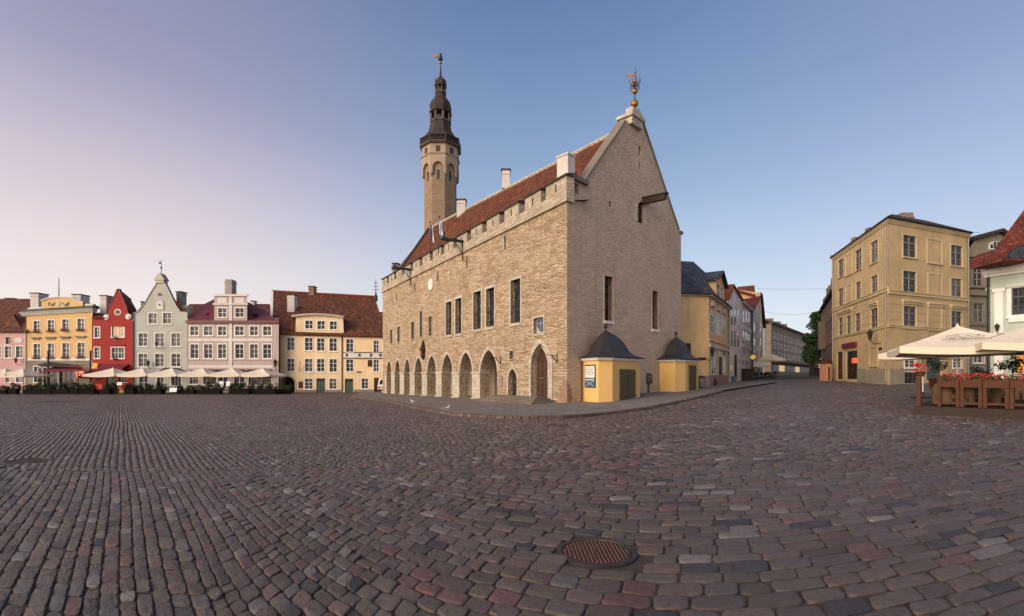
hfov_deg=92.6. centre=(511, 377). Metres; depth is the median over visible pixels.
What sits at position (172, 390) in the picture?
menu stand
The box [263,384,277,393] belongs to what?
planter
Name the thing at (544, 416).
kerb
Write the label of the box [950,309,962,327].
window
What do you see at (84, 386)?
planter
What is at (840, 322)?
window
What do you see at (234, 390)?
planter
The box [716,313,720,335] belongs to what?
window
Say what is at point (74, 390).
planter
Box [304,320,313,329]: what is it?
window
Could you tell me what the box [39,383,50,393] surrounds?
planter
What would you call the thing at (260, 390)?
planter
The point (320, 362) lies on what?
window
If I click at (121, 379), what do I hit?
window
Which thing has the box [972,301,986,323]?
window
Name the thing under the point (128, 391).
planter
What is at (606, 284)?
window
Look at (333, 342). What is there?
window
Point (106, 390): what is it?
planter
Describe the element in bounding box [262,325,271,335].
window
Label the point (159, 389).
planter
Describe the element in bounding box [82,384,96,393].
planter
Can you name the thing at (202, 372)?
parasol
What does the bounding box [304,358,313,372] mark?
window
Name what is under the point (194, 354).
window
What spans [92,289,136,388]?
red house
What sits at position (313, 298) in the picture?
house
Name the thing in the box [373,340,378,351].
window
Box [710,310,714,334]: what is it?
window
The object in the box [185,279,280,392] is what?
rose house
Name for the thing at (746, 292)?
street house
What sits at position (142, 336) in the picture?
window
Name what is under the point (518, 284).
window
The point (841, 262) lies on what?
window
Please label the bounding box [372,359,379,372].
window
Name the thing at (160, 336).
window
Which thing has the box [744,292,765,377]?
street house
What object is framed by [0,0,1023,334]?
sky
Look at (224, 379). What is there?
window
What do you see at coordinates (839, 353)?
door
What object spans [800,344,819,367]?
leafy tree
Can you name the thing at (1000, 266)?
mint house
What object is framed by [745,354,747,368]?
window
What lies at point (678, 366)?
kiosk
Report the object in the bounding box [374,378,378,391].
door
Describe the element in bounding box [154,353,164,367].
window
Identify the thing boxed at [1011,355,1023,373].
window
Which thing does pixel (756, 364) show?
parasol
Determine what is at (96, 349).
window
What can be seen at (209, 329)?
window
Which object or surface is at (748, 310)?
street house
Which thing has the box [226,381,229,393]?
menu stand
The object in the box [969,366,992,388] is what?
plant
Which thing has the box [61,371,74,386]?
window
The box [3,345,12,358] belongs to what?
window
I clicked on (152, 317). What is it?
window
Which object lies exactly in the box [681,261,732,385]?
street house
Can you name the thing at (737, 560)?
cobblestones
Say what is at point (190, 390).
planter
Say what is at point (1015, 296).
window
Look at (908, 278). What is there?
window
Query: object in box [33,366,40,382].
window
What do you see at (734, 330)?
window
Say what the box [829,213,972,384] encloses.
apartment building
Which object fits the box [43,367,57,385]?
window
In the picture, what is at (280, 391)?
planter
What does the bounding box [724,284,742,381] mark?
street house
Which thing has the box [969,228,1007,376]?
house
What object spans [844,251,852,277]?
blind window
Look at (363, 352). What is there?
cream house
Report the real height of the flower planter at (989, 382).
1.312 m
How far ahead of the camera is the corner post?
19.24 m
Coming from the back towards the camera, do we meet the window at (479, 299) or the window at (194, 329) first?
the window at (194, 329)
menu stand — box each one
[117,382,121,393]
[169,388,176,392]
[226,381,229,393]
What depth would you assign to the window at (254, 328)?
72.12 m
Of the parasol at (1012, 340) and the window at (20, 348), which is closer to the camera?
the parasol at (1012, 340)
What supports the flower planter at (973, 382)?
on the deck
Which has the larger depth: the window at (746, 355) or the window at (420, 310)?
the window at (746, 355)
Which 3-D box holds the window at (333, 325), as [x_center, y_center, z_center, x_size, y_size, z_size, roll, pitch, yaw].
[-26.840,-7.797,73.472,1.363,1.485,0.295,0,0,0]
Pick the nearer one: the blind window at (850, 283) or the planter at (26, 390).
the blind window at (850, 283)
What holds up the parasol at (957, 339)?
on the deck
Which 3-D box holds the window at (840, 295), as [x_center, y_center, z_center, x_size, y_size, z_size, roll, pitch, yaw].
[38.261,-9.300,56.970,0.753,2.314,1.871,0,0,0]
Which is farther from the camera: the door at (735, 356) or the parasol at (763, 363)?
the parasol at (763, 363)
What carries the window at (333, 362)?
in the cream house at (310, 349)
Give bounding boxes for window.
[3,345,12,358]
[4,337,11,344]
[14,345,23,358]
[15,377,23,382]
[33,320,40,332]
[33,343,40,358]
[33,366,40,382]
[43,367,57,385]
[47,319,54,331]
[47,343,54,358]
[61,319,69,330]
[61,342,69,358]
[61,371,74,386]
[77,318,84,330]
[77,342,85,357]
[94,326,99,337]
[94,347,99,358]
[107,377,115,387]
[110,326,124,337]
[111,347,124,358]
[119,377,127,382]
[137,353,147,367]
[138,332,147,346]
[138,377,148,388]
[147,313,157,324]
[154,332,164,346]
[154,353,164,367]
[156,377,163,384]
[161,312,172,324]
[170,353,181,367]
[170,377,181,386]
[171,332,180,346]
[188,369,198,384]
[189,325,198,335]
[189,343,198,358]
[203,325,213,335]
[203,343,212,358]
[203,377,216,384]
[217,307,226,317]
[217,325,226,335]
[217,343,226,358]
[219,377,227,388]
[233,371,244,387]
[234,307,243,317]
[234,325,244,335]
[234,343,243,358]
[247,377,271,385]
[249,325,258,335]
[249,343,258,358]
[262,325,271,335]
[262,343,271,358]
[286,337,294,350]
[286,358,294,371]
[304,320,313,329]
[304,337,312,350]
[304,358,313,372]
[304,378,312,389]
[316,337,324,351]
[316,358,324,372]
[317,320,324,329]
[328,358,337,372]
[329,321,337,329]
[329,338,337,351]
[329,378,336,389]
[345,338,353,352]
[345,359,353,372]
[360,378,368,389]
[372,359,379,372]
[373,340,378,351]
[390,329,392,344]
[397,326,399,342]
[411,321,414,339]
[419,310,422,337]
[428,315,431,336]
[445,298,452,337]
[454,295,462,336]
[472,287,482,332]
[485,284,495,329]
[508,349,513,360]
[509,274,521,326]
[604,272,614,324]
[652,288,659,331]
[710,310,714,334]
[711,348,715,374]
[716,281,719,294]
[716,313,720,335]
[722,316,725,337]
[723,351,725,374]
[731,309,732,325]
[731,330,732,347]
[734,308,735,325]
[734,330,735,347]
[737,307,738,325]
[737,330,738,347]
[745,309,747,323]
[745,331,747,343]
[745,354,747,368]
[773,365,778,370]
[779,365,784,371]
[785,366,789,371]
[837,257,843,278]
[838,287,842,307]
[838,316,842,336]
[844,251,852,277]
[845,283,851,305]
[845,314,851,335]
[853,246,861,272]
[854,280,860,302]
[854,311,860,333]
[868,238,877,265]
[868,345,877,366]
[869,273,877,297]
[870,306,877,330]
[902,233,918,259]
[902,269,917,293]
[902,304,917,328]
[904,360,917,368]
[905,372,916,383]
[927,237,943,265]
[927,306,942,331]
[928,272,942,294]
[950,243,964,267]
[950,276,964,299]
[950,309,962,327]
[952,358,963,368]
[972,269,985,287]
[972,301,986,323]
[972,357,985,363]
[989,241,998,249]
[1005,284,1023,318]
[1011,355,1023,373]
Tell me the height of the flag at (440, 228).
3.467 m
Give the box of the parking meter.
[646,373,651,392]
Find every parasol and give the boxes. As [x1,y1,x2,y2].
[0,368,23,385]
[0,368,52,393]
[77,368,104,384]
[82,368,125,376]
[114,367,154,386]
[144,368,184,393]
[176,367,215,384]
[206,367,245,393]
[238,367,286,382]
[753,362,765,377]
[757,361,770,366]
[760,352,785,376]
[878,352,971,397]
[887,323,1023,376]
[949,327,1023,355]
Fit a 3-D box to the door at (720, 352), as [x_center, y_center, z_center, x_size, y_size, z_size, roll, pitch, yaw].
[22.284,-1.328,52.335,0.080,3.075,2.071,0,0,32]
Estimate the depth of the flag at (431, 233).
49.28 m
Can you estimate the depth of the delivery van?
68.63 m
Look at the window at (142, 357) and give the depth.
72.12 m
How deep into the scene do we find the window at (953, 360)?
49.04 m
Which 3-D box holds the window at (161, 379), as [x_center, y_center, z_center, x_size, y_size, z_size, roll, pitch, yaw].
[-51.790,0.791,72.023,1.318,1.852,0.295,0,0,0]
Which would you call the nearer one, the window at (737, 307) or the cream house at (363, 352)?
the window at (737, 307)
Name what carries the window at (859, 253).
in the apartment building at (900, 279)
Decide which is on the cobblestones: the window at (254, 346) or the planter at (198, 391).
the planter at (198, 391)
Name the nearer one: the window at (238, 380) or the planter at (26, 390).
the planter at (26, 390)
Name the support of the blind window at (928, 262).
in the apartment building at (900, 279)
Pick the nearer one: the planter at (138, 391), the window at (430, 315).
the window at (430, 315)
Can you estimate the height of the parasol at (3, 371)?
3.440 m
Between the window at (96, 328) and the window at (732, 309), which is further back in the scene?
the window at (96, 328)
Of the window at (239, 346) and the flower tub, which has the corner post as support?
the flower tub
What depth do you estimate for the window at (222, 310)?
72.06 m
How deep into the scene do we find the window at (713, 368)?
48.98 m
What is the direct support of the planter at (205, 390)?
on the cobblestones
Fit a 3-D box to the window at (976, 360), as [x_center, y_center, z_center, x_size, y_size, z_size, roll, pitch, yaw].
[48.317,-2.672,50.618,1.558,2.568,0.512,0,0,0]
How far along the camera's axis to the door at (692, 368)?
39.75 m
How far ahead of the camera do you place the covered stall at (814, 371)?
84.04 m
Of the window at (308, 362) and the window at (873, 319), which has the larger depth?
the window at (308, 362)
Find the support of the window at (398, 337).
in the town hall
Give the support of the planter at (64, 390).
on the cobblestones
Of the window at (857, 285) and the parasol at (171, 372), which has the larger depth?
the parasol at (171, 372)
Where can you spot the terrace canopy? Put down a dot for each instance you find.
(59, 367)
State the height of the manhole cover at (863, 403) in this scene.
0.065 m
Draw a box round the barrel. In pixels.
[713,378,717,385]
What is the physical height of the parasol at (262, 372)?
3.510 m
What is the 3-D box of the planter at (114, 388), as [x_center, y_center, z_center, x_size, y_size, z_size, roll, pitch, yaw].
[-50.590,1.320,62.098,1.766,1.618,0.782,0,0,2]
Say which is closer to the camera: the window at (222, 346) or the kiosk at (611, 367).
the kiosk at (611, 367)
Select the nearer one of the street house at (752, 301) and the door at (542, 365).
the door at (542, 365)
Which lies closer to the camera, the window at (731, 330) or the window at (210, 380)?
the window at (731, 330)
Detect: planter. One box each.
[0,385,10,393]
[5,382,21,393]
[22,384,30,393]
[29,384,40,393]
[37,378,44,385]
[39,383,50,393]
[47,383,60,393]
[58,383,68,393]
[68,382,81,393]
[78,383,91,393]
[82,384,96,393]
[99,384,111,393]
[108,383,119,393]
[122,383,135,393]
[130,385,142,393]
[140,383,154,393]
[151,383,163,393]
[172,384,187,393]
[182,385,197,393]
[194,385,206,393]
[201,382,213,393]
[210,382,223,393]
[228,382,237,393]
[237,382,250,393]
[247,383,256,393]
[255,383,264,393]
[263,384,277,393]
[275,382,283,393]
[282,384,292,393]
[925,358,948,387]
[937,373,961,406]
[959,372,985,407]
[982,372,1009,408]
[993,356,1020,379]
[1005,356,1023,373]
[1009,373,1023,408]
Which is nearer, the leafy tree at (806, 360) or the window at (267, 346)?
the window at (267, 346)
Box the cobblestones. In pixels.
[0,379,1023,615]
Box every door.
[317,378,324,391]
[345,379,352,391]
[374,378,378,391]
[513,372,516,394]
[537,349,547,396]
[620,369,635,399]
[689,365,696,390]
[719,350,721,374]
[734,355,736,375]
[838,352,841,378]
[847,351,856,378]
[927,360,939,379]
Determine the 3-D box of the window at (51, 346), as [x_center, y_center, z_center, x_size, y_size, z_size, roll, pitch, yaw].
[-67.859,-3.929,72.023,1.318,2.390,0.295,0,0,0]
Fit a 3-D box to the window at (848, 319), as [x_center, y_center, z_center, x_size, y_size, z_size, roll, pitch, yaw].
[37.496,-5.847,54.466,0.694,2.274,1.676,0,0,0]
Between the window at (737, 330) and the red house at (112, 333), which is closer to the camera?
the window at (737, 330)
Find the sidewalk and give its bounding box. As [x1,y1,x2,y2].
[353,381,771,415]
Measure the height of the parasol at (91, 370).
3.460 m
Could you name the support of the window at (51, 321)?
in the orange house at (59, 327)
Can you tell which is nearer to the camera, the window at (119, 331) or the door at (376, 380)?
the window at (119, 331)
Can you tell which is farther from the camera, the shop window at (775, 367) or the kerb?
the shop window at (775, 367)
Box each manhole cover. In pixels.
[0,458,52,463]
[548,424,567,425]
[557,538,636,568]
[850,402,880,403]
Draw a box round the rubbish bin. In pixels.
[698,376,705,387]
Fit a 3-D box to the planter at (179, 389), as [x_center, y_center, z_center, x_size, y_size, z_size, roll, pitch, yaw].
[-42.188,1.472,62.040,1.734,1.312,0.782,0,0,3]
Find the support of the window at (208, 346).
in the rose house at (230, 328)
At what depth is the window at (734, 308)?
61.16 m
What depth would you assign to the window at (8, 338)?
72.12 m
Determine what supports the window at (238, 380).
in the rose house at (230, 328)
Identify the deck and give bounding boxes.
[913,389,1023,419]
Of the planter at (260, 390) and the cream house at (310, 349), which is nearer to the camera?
the planter at (260, 390)
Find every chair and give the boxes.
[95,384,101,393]
[931,383,954,405]
[954,387,977,405]
[989,388,1004,402]
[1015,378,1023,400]
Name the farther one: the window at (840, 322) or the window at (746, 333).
the window at (746, 333)
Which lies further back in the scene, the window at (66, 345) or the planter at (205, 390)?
the window at (66, 345)
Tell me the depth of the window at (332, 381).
73.65 m
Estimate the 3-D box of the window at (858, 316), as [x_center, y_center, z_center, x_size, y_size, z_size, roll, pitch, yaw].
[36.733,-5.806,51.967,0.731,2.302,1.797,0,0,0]
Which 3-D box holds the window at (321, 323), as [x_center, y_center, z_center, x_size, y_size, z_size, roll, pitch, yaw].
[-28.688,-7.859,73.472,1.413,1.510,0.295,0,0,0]
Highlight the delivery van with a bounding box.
[377,378,382,391]
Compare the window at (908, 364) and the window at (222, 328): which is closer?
the window at (908, 364)
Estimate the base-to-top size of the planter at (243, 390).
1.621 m
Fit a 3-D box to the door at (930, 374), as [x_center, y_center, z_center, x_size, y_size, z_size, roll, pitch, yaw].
[41.027,-0.910,47.666,2.338,2.263,0.080,0,0,-22]
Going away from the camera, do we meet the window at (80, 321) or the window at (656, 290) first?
the window at (656, 290)
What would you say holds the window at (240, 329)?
in the rose house at (230, 328)
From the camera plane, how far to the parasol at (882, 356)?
28.19 m
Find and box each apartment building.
[764,318,819,372]
[818,278,831,360]
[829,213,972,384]
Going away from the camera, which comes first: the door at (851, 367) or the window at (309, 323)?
the door at (851, 367)
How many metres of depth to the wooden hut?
58.10 m
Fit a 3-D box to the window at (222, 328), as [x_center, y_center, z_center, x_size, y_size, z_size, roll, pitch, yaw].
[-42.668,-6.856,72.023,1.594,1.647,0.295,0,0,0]
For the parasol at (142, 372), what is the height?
3.510 m
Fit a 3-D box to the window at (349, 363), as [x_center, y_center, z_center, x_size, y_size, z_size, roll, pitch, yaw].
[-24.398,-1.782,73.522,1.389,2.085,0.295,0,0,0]
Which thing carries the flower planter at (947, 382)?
on the deck
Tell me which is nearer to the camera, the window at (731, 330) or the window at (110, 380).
the window at (731, 330)
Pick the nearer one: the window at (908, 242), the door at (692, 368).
the door at (692, 368)
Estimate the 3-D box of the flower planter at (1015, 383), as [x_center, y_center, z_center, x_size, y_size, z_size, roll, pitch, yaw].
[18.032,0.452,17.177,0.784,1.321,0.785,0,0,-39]
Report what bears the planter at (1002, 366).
on the deck
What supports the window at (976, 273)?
in the house at (984, 242)
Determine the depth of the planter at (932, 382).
26.57 m
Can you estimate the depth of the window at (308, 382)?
73.64 m
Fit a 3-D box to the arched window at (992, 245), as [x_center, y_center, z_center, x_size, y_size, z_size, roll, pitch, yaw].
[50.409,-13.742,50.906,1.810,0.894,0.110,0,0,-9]
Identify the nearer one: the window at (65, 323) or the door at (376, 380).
the window at (65, 323)
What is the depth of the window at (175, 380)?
72.15 m
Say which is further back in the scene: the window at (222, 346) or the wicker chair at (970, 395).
the window at (222, 346)
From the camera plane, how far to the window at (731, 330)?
59.34 m
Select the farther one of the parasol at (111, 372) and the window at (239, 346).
the window at (239, 346)
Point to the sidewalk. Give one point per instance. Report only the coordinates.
(466, 405)
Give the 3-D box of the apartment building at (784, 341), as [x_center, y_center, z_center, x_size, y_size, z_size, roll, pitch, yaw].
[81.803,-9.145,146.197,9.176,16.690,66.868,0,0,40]
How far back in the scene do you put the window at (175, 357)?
72.12 m
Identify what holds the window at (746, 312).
in the street house at (748, 310)
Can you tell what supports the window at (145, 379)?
in the grey house at (161, 315)
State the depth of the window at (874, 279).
48.20 m
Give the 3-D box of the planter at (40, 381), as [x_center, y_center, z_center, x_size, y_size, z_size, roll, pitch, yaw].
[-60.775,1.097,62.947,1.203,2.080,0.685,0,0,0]
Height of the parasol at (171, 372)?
3.510 m
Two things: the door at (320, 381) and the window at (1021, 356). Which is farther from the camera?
the door at (320, 381)
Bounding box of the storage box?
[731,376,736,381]
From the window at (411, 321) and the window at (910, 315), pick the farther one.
the window at (411, 321)
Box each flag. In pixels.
[430,221,433,256]
[438,216,442,253]
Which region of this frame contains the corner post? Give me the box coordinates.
[916,377,921,405]
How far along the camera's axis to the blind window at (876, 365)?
48.04 m
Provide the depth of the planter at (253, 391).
61.65 m
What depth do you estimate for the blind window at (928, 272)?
47.55 m
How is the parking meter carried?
on the sidewalk
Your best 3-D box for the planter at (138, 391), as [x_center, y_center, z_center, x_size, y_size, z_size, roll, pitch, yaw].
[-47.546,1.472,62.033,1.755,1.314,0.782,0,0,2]
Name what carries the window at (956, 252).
in the apartment building at (900, 279)
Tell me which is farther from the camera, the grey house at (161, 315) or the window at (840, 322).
the grey house at (161, 315)
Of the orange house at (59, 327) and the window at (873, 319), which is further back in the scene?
the orange house at (59, 327)
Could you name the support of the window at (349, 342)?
in the cream house at (363, 352)
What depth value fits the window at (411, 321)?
54.46 m
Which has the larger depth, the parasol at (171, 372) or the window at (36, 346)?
the window at (36, 346)
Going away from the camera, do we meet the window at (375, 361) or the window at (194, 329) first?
the window at (194, 329)
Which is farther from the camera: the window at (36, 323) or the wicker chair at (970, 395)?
the window at (36, 323)
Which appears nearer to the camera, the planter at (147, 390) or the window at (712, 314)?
the window at (712, 314)
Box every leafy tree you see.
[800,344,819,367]
[801,311,820,367]
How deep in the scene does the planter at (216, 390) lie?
61.32 m
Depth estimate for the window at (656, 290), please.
39.22 m
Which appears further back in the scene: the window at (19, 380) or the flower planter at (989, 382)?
the window at (19, 380)
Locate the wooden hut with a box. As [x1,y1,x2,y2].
[818,359,832,380]
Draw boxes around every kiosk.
[579,324,645,401]
[657,332,701,391]
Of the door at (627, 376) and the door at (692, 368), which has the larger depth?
the door at (692, 368)
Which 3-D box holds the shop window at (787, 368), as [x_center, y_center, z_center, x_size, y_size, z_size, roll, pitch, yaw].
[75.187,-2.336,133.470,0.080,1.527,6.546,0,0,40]
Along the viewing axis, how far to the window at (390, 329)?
60.36 m
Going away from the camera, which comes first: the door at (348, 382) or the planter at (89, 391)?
the planter at (89, 391)
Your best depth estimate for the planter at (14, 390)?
61.86 m
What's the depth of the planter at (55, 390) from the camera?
61.65 m
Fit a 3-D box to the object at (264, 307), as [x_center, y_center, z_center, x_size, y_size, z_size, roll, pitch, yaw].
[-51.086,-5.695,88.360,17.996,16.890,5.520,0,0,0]
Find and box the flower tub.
[912,362,930,376]
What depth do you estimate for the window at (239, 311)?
72.12 m
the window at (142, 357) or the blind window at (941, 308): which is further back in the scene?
the window at (142, 357)
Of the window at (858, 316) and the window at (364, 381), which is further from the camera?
the window at (364, 381)
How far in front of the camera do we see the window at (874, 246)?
48.20 m
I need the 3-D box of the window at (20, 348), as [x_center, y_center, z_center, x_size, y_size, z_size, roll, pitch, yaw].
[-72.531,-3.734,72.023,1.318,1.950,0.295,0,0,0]
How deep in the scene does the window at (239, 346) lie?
72.15 m
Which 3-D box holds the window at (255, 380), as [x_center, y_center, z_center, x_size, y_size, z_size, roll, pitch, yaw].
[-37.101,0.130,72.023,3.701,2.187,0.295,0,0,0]
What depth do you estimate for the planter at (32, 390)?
61.56 m
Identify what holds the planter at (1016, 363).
on the deck
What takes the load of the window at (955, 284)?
in the apartment building at (900, 279)
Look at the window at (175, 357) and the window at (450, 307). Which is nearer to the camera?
the window at (450, 307)
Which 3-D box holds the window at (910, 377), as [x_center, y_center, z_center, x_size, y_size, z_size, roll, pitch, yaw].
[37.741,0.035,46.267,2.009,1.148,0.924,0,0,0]
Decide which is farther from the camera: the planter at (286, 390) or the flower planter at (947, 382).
the planter at (286, 390)
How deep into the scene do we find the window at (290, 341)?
73.66 m
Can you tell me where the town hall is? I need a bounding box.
[381,53,682,403]
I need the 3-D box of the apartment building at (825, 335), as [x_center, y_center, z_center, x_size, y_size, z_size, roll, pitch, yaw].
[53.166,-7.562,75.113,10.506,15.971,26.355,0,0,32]
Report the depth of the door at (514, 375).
37.09 m
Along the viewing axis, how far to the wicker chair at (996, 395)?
18.33 m
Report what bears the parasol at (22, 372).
on the cobblestones
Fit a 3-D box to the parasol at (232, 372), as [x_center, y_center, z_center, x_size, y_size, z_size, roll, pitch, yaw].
[-36.607,0.391,64.000,4.300,3.510,4.300,0,0,0]
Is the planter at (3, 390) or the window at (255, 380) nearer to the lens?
the planter at (3, 390)
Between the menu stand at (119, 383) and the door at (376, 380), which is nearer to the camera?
the menu stand at (119, 383)
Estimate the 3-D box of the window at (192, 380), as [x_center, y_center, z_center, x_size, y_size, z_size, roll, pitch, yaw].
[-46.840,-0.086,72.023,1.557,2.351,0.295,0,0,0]
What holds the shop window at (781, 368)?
in the apartment building at (784, 341)
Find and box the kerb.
[350,390,723,419]
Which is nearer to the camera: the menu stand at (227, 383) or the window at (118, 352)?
the menu stand at (227, 383)
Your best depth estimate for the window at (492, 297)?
39.99 m
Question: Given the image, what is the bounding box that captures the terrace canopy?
[38,350,91,388]
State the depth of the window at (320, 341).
73.61 m
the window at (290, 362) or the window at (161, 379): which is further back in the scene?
the window at (290, 362)
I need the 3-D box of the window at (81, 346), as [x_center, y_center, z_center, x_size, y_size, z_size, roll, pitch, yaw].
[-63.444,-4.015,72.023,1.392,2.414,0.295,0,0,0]
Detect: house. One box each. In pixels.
[0,298,29,392]
[19,286,99,388]
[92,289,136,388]
[132,261,192,392]
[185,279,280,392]
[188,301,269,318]
[270,282,378,319]
[279,294,343,391]
[343,309,382,391]
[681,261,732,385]
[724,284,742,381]
[737,285,759,376]
[742,299,754,368]
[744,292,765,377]
[969,211,1023,378]
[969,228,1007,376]
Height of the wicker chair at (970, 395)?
0.960 m
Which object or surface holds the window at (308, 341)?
in the cream house at (310, 349)
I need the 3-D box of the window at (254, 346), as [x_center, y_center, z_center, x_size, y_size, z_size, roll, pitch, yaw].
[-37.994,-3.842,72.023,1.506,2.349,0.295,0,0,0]
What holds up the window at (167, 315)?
in the grey house at (161, 315)
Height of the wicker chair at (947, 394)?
0.960 m
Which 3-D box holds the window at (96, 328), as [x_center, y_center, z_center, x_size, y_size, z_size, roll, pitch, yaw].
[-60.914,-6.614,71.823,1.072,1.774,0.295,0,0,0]
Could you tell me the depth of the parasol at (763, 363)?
81.39 m

